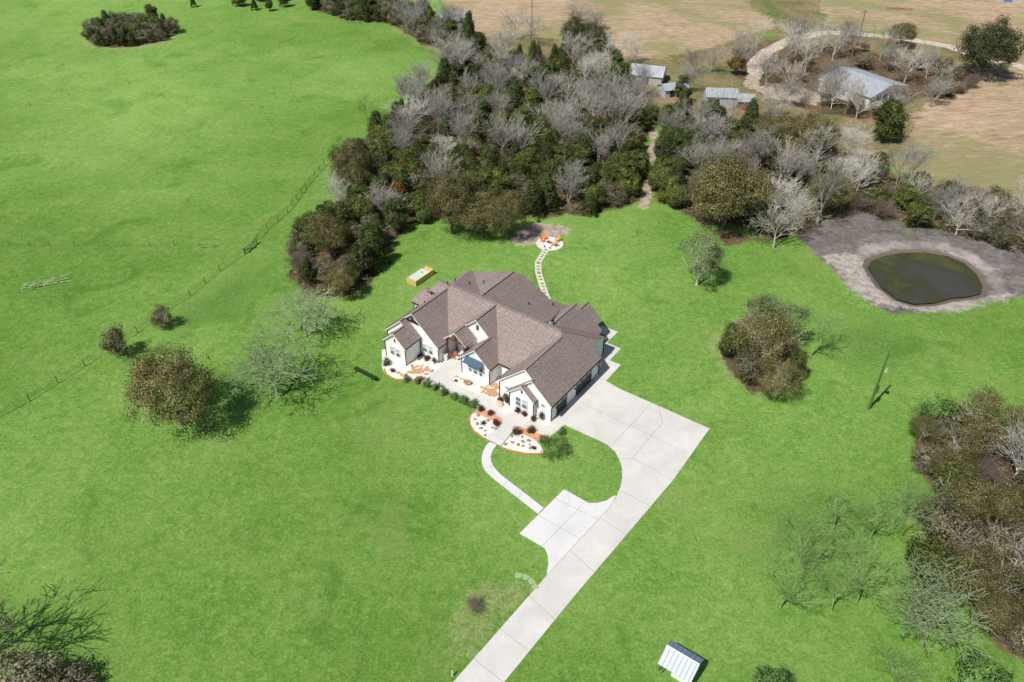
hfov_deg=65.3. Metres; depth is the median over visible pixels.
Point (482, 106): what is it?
cedar tree
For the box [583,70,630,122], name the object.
bare tree
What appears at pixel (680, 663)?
pump house
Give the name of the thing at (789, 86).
bare tree
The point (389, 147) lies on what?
cedar tree
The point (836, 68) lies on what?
bare tree
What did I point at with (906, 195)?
evergreen tree
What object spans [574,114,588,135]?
cedar tree
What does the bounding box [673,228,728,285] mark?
tree
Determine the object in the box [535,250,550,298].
path
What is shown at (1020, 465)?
bare tree
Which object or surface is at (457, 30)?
scrub tree
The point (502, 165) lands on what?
cedar tree
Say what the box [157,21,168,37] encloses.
cedar tree
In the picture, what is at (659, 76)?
shed
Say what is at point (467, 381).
planter bowl
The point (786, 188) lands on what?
bare tree
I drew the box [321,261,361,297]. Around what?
oak tree
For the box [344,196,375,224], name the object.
evergreen tree
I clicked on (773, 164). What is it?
scrub tree
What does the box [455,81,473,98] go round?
scrub tree
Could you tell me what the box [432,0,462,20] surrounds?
bare tree
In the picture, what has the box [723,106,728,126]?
cedar tree
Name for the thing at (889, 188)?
twiggy shrub
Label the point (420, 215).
green shrub
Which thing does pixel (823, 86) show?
bare tree
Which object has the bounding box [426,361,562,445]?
front walk
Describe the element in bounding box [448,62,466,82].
cedar tree
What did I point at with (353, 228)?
scrub tree
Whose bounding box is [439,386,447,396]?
shrub
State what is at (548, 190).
cedar tree
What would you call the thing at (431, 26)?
bare tree
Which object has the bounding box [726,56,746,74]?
autumn tree
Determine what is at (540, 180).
evergreen tree
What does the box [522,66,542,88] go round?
cedar tree
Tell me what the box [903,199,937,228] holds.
evergreen tree
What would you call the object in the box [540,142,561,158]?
evergreen tree
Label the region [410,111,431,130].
scrub tree
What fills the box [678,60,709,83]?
bare tree
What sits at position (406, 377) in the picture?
shrub
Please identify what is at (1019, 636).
scrub tree
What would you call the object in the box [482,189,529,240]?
oak tree
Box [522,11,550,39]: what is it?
bare tree
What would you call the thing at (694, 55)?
bare tree
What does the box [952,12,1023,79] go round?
oak tree
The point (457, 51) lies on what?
bare tree
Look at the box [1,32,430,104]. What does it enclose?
wire fence
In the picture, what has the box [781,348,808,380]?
evergreen tree
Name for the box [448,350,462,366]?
porch floor
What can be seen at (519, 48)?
cedar tree
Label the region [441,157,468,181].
evergreen tree
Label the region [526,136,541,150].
evergreen tree
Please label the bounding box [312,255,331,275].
scrub tree
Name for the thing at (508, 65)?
bare tree
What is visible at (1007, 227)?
twiggy shrub
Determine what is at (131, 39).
cedar tree
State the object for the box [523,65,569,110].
bare tree
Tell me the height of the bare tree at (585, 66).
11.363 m
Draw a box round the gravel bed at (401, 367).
[382,349,561,437]
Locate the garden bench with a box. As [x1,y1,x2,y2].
[353,366,376,379]
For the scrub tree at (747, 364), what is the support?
on the ground
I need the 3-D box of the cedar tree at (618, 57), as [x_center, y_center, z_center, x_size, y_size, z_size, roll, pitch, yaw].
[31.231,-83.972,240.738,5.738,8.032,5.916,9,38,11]
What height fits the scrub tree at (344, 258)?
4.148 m
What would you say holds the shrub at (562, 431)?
on the ground
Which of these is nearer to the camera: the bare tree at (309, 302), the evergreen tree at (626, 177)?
the bare tree at (309, 302)
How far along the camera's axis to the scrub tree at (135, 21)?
272.81 m
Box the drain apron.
[515,573,538,589]
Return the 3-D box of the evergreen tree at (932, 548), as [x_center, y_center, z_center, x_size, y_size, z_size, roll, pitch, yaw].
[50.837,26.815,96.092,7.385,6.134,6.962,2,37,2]
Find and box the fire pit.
[544,239,555,245]
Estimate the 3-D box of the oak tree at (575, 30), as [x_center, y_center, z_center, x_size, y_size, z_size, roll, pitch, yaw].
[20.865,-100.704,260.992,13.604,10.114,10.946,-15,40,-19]
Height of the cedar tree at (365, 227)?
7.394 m
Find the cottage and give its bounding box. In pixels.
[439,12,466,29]
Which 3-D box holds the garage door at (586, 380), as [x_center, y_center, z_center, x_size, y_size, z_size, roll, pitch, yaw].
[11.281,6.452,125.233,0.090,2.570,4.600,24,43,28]
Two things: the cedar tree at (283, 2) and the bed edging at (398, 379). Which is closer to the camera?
the bed edging at (398, 379)
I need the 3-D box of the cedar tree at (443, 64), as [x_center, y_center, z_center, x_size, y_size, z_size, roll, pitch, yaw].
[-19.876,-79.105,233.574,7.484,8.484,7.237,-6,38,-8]
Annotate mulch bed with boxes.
[475,409,502,422]
[517,427,547,440]
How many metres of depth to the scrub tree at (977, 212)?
170.75 m
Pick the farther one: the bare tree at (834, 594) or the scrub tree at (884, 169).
the scrub tree at (884, 169)
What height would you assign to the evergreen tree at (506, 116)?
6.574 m
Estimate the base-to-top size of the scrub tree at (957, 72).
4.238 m
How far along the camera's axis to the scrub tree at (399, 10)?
283.51 m
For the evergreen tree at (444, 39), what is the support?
on the ground
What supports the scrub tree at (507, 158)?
on the ground
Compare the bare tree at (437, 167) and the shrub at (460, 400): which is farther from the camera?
the bare tree at (437, 167)
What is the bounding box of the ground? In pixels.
[0,0,1023,681]
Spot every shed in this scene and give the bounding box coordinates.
[631,63,666,85]
[656,82,689,97]
[737,93,756,109]
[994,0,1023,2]
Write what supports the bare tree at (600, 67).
on the ground
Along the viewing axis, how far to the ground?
128.32 m
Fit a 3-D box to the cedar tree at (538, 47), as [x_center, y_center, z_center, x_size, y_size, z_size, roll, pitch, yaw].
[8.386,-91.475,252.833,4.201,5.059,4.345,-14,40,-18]
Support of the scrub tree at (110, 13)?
on the ground
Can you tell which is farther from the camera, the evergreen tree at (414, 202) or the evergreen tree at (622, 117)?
the evergreen tree at (622, 117)
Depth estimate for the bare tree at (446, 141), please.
188.07 m
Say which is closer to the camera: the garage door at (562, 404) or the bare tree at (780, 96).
the garage door at (562, 404)
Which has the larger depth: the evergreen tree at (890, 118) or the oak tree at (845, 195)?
the evergreen tree at (890, 118)
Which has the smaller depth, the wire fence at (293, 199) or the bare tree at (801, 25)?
the wire fence at (293, 199)
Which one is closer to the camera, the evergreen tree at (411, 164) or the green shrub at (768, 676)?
the green shrub at (768, 676)
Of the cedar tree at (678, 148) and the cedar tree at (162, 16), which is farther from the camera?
the cedar tree at (162, 16)
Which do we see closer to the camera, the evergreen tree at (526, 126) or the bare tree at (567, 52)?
the evergreen tree at (526, 126)
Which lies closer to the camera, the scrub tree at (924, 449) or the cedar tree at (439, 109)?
the scrub tree at (924, 449)
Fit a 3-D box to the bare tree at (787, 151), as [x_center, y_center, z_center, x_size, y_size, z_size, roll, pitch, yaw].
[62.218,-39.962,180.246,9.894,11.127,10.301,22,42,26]
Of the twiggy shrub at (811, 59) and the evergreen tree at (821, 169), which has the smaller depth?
the evergreen tree at (821, 169)
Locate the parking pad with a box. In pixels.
[519,489,615,573]
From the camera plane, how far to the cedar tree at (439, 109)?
211.94 m
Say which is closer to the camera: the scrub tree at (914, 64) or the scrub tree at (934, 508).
the scrub tree at (934, 508)
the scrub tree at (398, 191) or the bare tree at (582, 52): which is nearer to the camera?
the scrub tree at (398, 191)
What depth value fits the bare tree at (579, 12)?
274.54 m
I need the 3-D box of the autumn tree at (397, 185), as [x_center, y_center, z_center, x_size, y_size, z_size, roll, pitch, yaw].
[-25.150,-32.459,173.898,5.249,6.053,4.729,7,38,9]
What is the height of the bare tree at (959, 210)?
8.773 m
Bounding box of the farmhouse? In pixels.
[818,67,907,108]
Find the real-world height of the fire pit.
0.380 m
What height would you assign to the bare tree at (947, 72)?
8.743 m
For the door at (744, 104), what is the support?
in the shed at (748, 96)
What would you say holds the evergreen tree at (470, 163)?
on the ground
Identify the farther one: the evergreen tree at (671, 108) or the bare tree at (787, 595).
the evergreen tree at (671, 108)
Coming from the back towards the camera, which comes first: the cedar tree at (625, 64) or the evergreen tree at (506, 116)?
the cedar tree at (625, 64)
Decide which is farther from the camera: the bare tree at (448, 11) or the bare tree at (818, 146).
the bare tree at (448, 11)
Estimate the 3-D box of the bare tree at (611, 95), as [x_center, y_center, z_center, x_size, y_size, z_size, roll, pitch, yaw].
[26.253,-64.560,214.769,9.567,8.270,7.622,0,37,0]
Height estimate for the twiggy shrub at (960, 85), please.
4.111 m
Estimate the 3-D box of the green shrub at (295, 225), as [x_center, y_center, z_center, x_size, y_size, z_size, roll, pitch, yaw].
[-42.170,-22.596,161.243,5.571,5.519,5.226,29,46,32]
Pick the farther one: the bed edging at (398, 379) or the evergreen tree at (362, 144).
the evergreen tree at (362, 144)
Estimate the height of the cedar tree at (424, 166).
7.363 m
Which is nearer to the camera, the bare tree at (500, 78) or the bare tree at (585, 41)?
the bare tree at (500, 78)
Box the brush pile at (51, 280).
[22,273,72,289]
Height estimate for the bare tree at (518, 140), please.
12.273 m
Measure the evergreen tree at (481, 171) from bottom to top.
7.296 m
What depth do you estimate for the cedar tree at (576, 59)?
238.74 m
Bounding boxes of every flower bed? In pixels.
[470,412,499,437]
[502,434,542,452]
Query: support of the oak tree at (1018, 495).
on the ground
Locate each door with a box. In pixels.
[556,395,566,415]
[576,370,591,395]
[720,99,727,107]
[741,103,748,109]
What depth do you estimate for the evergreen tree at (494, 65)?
231.91 m
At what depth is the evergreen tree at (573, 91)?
221.12 m
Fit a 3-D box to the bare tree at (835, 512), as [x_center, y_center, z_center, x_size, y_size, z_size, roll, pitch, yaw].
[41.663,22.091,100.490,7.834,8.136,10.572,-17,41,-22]
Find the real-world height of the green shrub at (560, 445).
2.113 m
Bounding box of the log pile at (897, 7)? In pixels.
[886,6,913,8]
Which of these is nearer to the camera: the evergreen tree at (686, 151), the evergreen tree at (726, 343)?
the evergreen tree at (726, 343)
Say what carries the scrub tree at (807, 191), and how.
on the ground
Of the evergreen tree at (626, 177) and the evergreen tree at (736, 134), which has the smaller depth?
the evergreen tree at (626, 177)
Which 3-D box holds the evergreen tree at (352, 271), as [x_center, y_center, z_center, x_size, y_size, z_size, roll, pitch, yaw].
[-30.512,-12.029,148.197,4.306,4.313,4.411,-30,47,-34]
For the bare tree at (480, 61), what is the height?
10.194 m
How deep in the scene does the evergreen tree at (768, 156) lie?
188.23 m
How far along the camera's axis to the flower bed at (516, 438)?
116.00 m
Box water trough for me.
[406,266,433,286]
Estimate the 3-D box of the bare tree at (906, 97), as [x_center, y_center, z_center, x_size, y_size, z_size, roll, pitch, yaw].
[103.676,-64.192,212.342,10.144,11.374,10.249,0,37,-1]
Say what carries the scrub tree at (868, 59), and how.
on the ground
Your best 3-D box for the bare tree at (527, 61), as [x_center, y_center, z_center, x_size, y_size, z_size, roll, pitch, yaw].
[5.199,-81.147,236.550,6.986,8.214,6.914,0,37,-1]
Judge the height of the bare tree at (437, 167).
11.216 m
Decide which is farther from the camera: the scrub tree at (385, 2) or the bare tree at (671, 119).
the scrub tree at (385, 2)
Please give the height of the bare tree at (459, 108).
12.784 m
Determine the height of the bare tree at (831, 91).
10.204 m
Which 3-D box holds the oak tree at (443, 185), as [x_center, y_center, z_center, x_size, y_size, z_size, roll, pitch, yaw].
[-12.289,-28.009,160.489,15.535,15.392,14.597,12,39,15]
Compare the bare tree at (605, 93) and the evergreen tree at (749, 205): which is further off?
the bare tree at (605, 93)
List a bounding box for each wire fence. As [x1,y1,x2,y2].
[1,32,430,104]
[2,249,244,412]
[7,240,199,245]
[256,155,330,238]
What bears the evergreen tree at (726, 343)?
on the ground
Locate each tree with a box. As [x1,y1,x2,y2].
[0,558,19,645]
[0,636,71,681]
[44,654,103,681]
[81,17,94,30]
[84,24,100,34]
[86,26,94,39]
[88,33,97,43]
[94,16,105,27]
[94,29,107,46]
[97,9,110,22]
[98,322,129,359]
[101,27,116,43]
[104,17,121,27]
[106,11,121,21]
[109,26,120,45]
[115,14,130,22]
[117,32,127,46]
[117,340,228,432]
[118,23,129,31]
[119,24,127,42]
[121,19,132,24]
[126,30,141,43]
[128,23,145,39]
[128,32,136,46]
[130,17,142,25]
[131,11,143,18]
[137,28,152,41]
[139,20,158,31]
[141,13,162,29]
[143,3,157,15]
[149,302,174,328]
[150,22,164,32]
[153,28,166,40]
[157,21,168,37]
[159,13,165,22]
[162,17,181,32]
[190,0,197,7]
[217,313,319,399]
[230,0,245,5]
[250,0,258,10]
[257,285,342,343]
[265,0,272,9]
[279,0,289,6]
[284,231,312,257]
[287,210,316,244]
[299,254,319,286]
[303,211,352,259]
[305,0,317,9]
[311,207,341,237]
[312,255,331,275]
[315,199,335,214]
[316,257,339,281]
[318,168,349,201]
[318,214,350,248]
[319,0,331,9]
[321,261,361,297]
[322,0,336,14]
[326,136,370,185]
[333,199,359,226]
[334,252,351,265]
[335,164,369,196]
[336,2,345,17]
[336,265,359,285]
[340,7,353,18]
[342,0,354,13]
[342,243,363,256]
[344,137,369,151]
[344,180,376,206]
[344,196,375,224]
[347,237,376,275]
[348,220,375,246]
[349,88,372,119]
[349,172,384,194]
[350,4,362,19]
[356,0,372,22]
[356,162,377,175]
[357,219,386,245]
[358,213,381,230]
[359,180,411,217]
[360,136,374,145]
[361,148,371,168]
[362,226,393,273]
[365,144,378,160]
[366,0,375,11]
[366,108,384,140]
[367,174,387,208]
[368,123,392,145]
[369,4,381,16]
[371,152,378,167]
[372,129,399,149]
[373,7,379,21]
[374,144,394,175]
[376,160,408,183]
[376,224,393,241]
[378,5,391,16]
[378,172,390,191]
[379,10,391,21]
[379,94,434,135]
[380,112,401,130]
[380,143,393,151]
[381,0,394,11]
[382,194,408,231]
[384,121,424,148]
[385,189,404,209]
[386,0,405,13]
[387,9,399,24]
[387,103,423,144]
[389,147,410,162]
[389,180,406,197]
[390,100,403,129]
[392,172,410,195]
[393,1,405,14]
[393,1,428,31]
[393,73,436,100]
[393,156,421,183]
[394,70,427,95]
[395,57,438,85]
[396,7,410,18]
[398,144,423,161]
[399,79,448,121]
[399,99,406,118]
[399,188,433,216]
[403,156,421,173]
[404,2,414,10]
[405,167,434,189]
[406,99,419,112]
[407,16,424,29]
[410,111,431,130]
[412,22,431,41]
[412,65,438,82]
[412,138,425,160]
[413,0,432,11]
[413,83,437,107]
[414,6,427,17]
[414,166,483,234]
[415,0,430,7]
[417,124,437,145]
[419,86,454,132]
[419,136,428,151]
[419,146,463,178]
[419,154,436,177]
[420,120,432,134]
[422,80,439,114]
[423,18,447,46]
[424,13,437,34]
[426,48,457,67]
[426,134,448,154]
[427,7,434,17]
[427,27,475,60]
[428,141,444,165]
[429,134,460,153]
[431,100,443,114]
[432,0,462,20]
[433,15,444,27]
[434,23,443,36]
[435,56,450,83]
[435,74,444,87]
[438,86,448,102]
[439,118,451,137]
[441,29,449,42]
[441,80,457,98]
[441,92,463,121]
[441,94,481,140]
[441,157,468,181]
[442,149,465,166]
[443,3,466,26]
[444,18,458,31]
[445,48,465,65]
[445,113,477,143]
[446,31,462,45]
[447,29,462,40]
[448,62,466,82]
[448,74,458,88]
[449,111,467,127]
[450,39,479,64]
[452,142,470,156]
[454,32,470,58]
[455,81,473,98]
[455,187,507,238]
[456,67,481,97]
[458,73,472,89]
[459,13,473,33]
[459,30,473,56]
[459,51,471,64]
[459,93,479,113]
[462,10,475,38]
[462,94,486,112]
[462,151,478,162]
[464,136,484,154]
[464,158,478,169]
[464,163,493,190]
[465,63,474,79]
[468,83,498,108]
[469,32,485,56]
[469,51,500,71]
[469,93,492,110]
[471,54,483,62]
[471,62,485,82]
[472,101,490,133]
[472,110,491,142]
[473,59,500,83]
[473,62,515,93]
[476,32,486,47]
[477,95,489,115]
[478,145,500,161]
[479,103,527,152]
[480,30,512,60]
[481,165,511,190]
[482,42,494,53]
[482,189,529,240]
[483,52,496,69]
[483,82,514,112]
[485,145,503,168]
[486,60,511,81]
[487,126,510,146]
[487,175,508,197]
[490,25,524,56]
[490,109,511,128]
[493,73,515,93]
[495,158,508,179]
[496,154,519,171]
[497,6,531,36]
[497,49,530,73]
[499,84,523,102]
[503,112,550,150]
[505,60,532,82]
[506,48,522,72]
[506,108,526,122]
[506,120,532,140]
[506,188,522,200]
[507,111,526,124]
[507,141,520,159]
[507,159,531,181]
[507,173,528,190]
[508,78,524,92]
[508,83,522,109]
[510,128,525,150]
[515,150,535,169]
[517,44,523,53]
[517,83,544,105]
[518,96,527,109]
[519,178,538,192]
[520,55,540,69]
[520,100,540,122]
[520,178,547,222]
[521,55,536,68]
[521,145,541,162]
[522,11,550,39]
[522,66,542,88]
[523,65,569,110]
[523,97,550,117]
[524,68,547,86]
[525,119,554,145]
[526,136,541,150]
[527,39,539,62]
[529,162,543,179]
[534,61,544,67]
[535,101,545,116]
[535,114,554,129]
[535,173,549,187]
[536,44,542,55]
[536,175,561,214]
[537,142,556,168]
[538,127,555,154]
[538,157,566,180]
[539,128,562,144]
[540,60,557,74]
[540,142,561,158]
[542,78,563,104]
[543,62,558,76]
[543,99,576,129]
[544,67,568,94]
[544,95,567,112]
[544,104,578,136]
[548,110,592,140]
[549,43,558,60]
[549,159,591,203]
[550,66,581,101]
[550,91,587,119]
[552,158,574,192]
[553,54,571,76]
[553,144,575,165]
[556,55,573,69]
[558,14,590,44]
[558,68,571,80]
[558,134,575,153]
[559,42,575,55]
[561,30,581,43]
[562,81,580,102]
[563,0,588,26]
[563,33,596,68]
[563,44,576,61]
[564,156,583,169]
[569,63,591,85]
[569,94,586,117]
[570,132,602,157]
[571,43,599,65]
[571,78,594,115]
[571,167,595,199]
[572,146,593,166]
[574,75,616,108]
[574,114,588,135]
[575,48,587,68]
[575,55,597,91]
[576,87,612,116]
[577,42,593,53]
[577,51,612,80]
[578,31,596,47]
[580,6,609,27]
[580,191,599,217]
[582,183,608,203]
[583,21,611,45]
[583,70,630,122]
[583,114,607,136]
[583,124,615,161]
[584,166,598,181]
[587,47,609,66]
[587,125,601,145]
[589,42,607,69]
[590,161,602,176]
[592,68,605,79]
[595,31,634,58]
[595,73,614,95]
[595,178,612,188]
[597,61,642,93]
[597,85,647,125]
[597,114,643,155]
[599,87,621,112]
[599,161,625,183]
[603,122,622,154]
[603,126,609,141]
[604,150,630,166]
[604,181,629,206]
[606,47,623,64]
[609,109,628,124]
[610,62,624,71]
[610,65,619,87]
[610,122,628,137]
[613,167,642,194]
[615,156,641,181]
[617,61,633,79]
[619,91,638,112]
[619,136,641,152]
[620,71,630,91]
[622,59,657,88]
[623,32,647,62]
[623,108,651,129]
[624,75,638,97]
[624,75,663,108]
[627,122,646,138]
[628,148,652,176]
[630,78,651,106]
[633,129,644,150]
[642,103,660,121]
[646,167,679,191]
[650,155,676,172]
[652,105,688,128]
[652,135,675,155]
[653,134,677,164]
[655,172,684,202]
[656,124,679,145]
[657,102,683,122]
[659,111,678,127]
[665,184,689,207]
[669,154,688,171]
[671,126,694,153]
[672,74,693,101]
[672,144,685,157]
[673,141,714,164]
[673,161,685,183]
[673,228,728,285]
[674,106,733,139]
[674,147,791,230]
[675,131,721,168]
[676,93,720,124]
[676,99,693,120]
[676,117,684,128]
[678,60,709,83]
[682,125,700,141]
[684,141,707,167]
[685,47,711,73]
[688,136,713,155]
[690,166,700,201]
[690,221,727,264]
[691,134,739,163]
[692,44,726,72]
[694,178,735,212]
[698,99,722,120]
[700,138,745,165]
[704,124,723,142]
[709,105,724,123]
[710,135,729,151]
[712,85,745,119]
[716,319,749,356]
[722,130,745,151]
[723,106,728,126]
[723,125,730,136]
[723,136,752,157]
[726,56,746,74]
[727,118,742,131]
[728,300,808,372]
[729,315,757,344]
[730,28,765,69]
[731,26,751,46]
[731,349,766,382]
[733,186,768,213]
[736,123,782,170]
[739,126,751,139]
[740,103,760,139]
[741,97,758,122]
[741,291,784,334]
[744,155,768,176]
[745,131,766,152]
[746,190,817,248]
[748,48,769,77]
[748,531,831,610]
[749,114,775,131]
[750,206,774,227]
[750,359,809,400]
[751,14,783,47]
[754,110,813,141]
[756,45,790,87]
[757,86,793,112]
[758,103,789,122]
[758,140,786,161]
[758,214,789,235]
[760,296,815,343]
[762,497,870,579]
[765,77,806,107]
[765,156,780,169]
[766,138,826,195]
[766,173,812,216]
[768,184,790,205]
[770,50,807,95]
[773,135,807,180]
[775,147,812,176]
[778,18,817,57]
[779,138,805,155]
[780,31,808,64]
[780,194,818,230]
[781,79,819,118]
[781,194,805,210]
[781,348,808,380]
[786,13,816,41]
[791,112,844,155]
[793,145,863,223]
[793,561,872,611]
[795,32,831,72]
[797,185,818,199]
[799,121,844,165]
[804,162,834,184]
[805,302,846,356]
[807,16,845,51]
[807,172,858,210]
[813,72,837,105]
[813,473,878,542]
[814,142,843,161]
[817,56,851,83]
[817,70,851,108]
[819,69,852,106]
[822,522,927,606]
[825,23,857,60]
[826,157,843,166]
[827,156,880,201]
[834,120,877,156]
[835,72,870,112]
[837,78,884,118]
[837,146,880,193]
[838,15,863,45]
[841,154,865,175]
[845,24,871,56]
[847,471,940,541]
[848,95,864,107]
[854,53,875,66]
[864,185,889,206]
[865,157,893,183]
[866,23,906,59]
[868,151,890,169]
[869,640,939,681]
[870,95,911,143]
[877,137,942,185]
[879,37,908,71]
[882,550,998,660]
[885,78,927,107]
[885,466,953,522]
[887,22,920,45]
[890,44,931,82]
[890,184,925,210]
[900,533,969,588]
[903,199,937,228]
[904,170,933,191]
[906,169,939,193]
[907,405,948,440]
[909,53,927,68]
[910,438,946,473]
[912,39,943,77]
[912,480,977,539]
[920,182,964,220]
[920,506,983,556]
[924,75,959,107]
[925,446,984,476]
[927,423,992,465]
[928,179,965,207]
[928,410,989,447]
[929,178,949,195]
[931,80,958,96]
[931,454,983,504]
[932,58,956,83]
[932,68,955,84]
[933,467,1004,522]
[933,535,1006,604]
[936,193,995,234]
[938,57,957,72]
[944,382,1022,444]
[947,172,992,218]
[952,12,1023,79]
[952,66,966,80]
[953,509,987,543]
[955,422,1004,463]
[955,473,1001,509]
[956,541,1023,618]
[964,215,997,238]
[966,198,986,216]
[966,587,1023,639]
[971,189,1018,222]
[973,526,1021,560]
[974,518,1023,577]
[980,477,1023,525]
[984,182,1019,213]
[986,225,1018,249]
[986,406,1023,478]
[987,420,1019,453]
[999,213,1023,228]
[999,469,1023,511]
[1001,620,1023,660]
[1002,511,1023,546]
[1003,402,1023,435]
[1006,177,1023,213]
[1007,201,1023,239]
[1007,436,1023,470]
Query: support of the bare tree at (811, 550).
on the ground
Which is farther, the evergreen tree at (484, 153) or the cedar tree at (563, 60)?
the cedar tree at (563, 60)
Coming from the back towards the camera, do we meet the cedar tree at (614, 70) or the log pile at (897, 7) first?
the log pile at (897, 7)
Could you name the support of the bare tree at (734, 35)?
on the ground
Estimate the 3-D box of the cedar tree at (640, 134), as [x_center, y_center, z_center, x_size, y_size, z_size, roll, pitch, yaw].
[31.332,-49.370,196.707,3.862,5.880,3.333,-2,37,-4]
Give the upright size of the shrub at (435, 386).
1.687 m
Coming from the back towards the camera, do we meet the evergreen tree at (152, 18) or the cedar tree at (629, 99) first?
the evergreen tree at (152, 18)
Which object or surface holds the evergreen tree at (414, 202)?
on the ground
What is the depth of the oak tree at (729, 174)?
156.77 m
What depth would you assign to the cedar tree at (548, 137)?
190.06 m
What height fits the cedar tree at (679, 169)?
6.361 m
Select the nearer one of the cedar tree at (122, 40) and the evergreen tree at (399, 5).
the cedar tree at (122, 40)
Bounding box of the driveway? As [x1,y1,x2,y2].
[454,377,709,681]
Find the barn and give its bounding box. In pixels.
[703,87,738,107]
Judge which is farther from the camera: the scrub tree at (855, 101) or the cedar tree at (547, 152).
the scrub tree at (855, 101)
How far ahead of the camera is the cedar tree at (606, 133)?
198.11 m
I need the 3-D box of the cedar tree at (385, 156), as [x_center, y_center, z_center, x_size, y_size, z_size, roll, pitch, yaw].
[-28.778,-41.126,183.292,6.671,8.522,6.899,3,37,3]
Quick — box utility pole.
[867,352,889,409]
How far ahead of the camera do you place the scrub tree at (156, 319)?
136.81 m
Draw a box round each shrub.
[283,249,313,268]
[290,215,303,235]
[381,356,390,366]
[401,374,411,382]
[413,375,424,383]
[416,203,434,222]
[422,377,431,388]
[431,380,442,390]
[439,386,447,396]
[448,391,458,399]
[456,395,468,403]
[460,395,468,405]
[464,592,483,613]
[467,397,477,407]
[467,400,479,406]
[486,407,494,415]
[493,418,500,426]
[512,424,521,435]
[525,423,535,433]
[529,415,537,421]
[538,52,546,60]
[538,411,544,419]
[538,433,574,464]
[539,433,550,444]
[557,425,566,434]
[558,73,573,86]
[729,46,747,57]
[749,662,795,681]
[796,71,808,81]
[807,55,817,64]
[850,190,872,209]
[860,42,871,49]
[861,169,881,187]
[870,198,898,217]
[881,182,894,194]
[901,49,914,59]
[918,393,972,429]
[931,56,942,66]
[946,539,998,579]
[947,646,1014,681]
[955,79,966,93]
[959,184,976,201]
[965,72,983,87]
[967,185,997,205]
[972,451,1007,488]
[994,204,1013,219]
[1000,223,1015,235]
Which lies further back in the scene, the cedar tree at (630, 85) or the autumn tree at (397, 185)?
the cedar tree at (630, 85)
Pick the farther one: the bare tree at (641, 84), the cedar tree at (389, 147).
the bare tree at (641, 84)
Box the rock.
[496,400,503,406]
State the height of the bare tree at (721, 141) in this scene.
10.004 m
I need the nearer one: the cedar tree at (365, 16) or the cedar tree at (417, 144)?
the cedar tree at (417, 144)
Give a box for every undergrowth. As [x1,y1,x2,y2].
[94,3,1023,654]
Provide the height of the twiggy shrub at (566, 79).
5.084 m
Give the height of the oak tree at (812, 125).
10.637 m
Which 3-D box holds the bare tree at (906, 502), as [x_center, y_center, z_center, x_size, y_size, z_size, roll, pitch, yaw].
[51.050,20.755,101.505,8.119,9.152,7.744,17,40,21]
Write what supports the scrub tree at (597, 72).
on the ground
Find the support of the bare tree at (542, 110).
on the ground
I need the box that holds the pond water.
[868,252,982,303]
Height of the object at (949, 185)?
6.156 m
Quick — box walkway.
[482,442,543,512]
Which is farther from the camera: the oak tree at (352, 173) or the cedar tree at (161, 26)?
the cedar tree at (161, 26)
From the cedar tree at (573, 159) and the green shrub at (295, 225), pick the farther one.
the cedar tree at (573, 159)
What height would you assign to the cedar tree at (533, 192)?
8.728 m
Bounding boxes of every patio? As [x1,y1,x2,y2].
[536,237,562,250]
[595,326,620,380]
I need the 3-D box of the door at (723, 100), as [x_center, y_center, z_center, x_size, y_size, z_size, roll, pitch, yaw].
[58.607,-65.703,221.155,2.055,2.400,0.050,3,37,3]
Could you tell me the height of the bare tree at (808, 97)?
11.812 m
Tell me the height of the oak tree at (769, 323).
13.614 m
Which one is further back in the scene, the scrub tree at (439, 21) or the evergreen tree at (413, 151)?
the scrub tree at (439, 21)
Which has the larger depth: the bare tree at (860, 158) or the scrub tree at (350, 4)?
the scrub tree at (350, 4)
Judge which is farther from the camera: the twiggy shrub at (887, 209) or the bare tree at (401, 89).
the bare tree at (401, 89)
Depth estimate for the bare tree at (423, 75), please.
221.47 m
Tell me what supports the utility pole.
on the ground
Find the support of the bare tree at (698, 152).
on the ground
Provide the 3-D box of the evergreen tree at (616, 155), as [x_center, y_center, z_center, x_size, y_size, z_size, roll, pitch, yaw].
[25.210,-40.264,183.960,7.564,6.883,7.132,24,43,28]
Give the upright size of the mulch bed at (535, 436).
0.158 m
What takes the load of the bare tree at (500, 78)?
on the ground
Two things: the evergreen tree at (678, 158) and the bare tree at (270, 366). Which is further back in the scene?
the evergreen tree at (678, 158)
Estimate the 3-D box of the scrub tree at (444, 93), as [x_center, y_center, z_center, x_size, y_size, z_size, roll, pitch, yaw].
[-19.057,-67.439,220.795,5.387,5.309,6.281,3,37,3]
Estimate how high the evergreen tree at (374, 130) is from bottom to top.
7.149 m
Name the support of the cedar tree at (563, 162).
on the ground
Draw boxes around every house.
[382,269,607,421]
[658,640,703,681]
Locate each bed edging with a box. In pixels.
[383,368,422,382]
[468,411,484,438]
[501,446,542,454]
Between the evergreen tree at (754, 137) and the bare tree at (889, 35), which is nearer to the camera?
the evergreen tree at (754, 137)
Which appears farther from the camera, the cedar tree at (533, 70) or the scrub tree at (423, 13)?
the scrub tree at (423, 13)
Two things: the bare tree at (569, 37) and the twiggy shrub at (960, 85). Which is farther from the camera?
the bare tree at (569, 37)
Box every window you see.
[390,345,394,355]
[395,347,400,357]
[422,343,427,352]
[428,345,432,355]
[515,395,520,406]
[522,399,527,409]
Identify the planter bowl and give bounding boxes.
[463,379,471,384]
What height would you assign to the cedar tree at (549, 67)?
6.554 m
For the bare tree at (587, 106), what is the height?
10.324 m
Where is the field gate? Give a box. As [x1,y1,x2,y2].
[244,237,256,253]
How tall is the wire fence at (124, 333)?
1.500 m

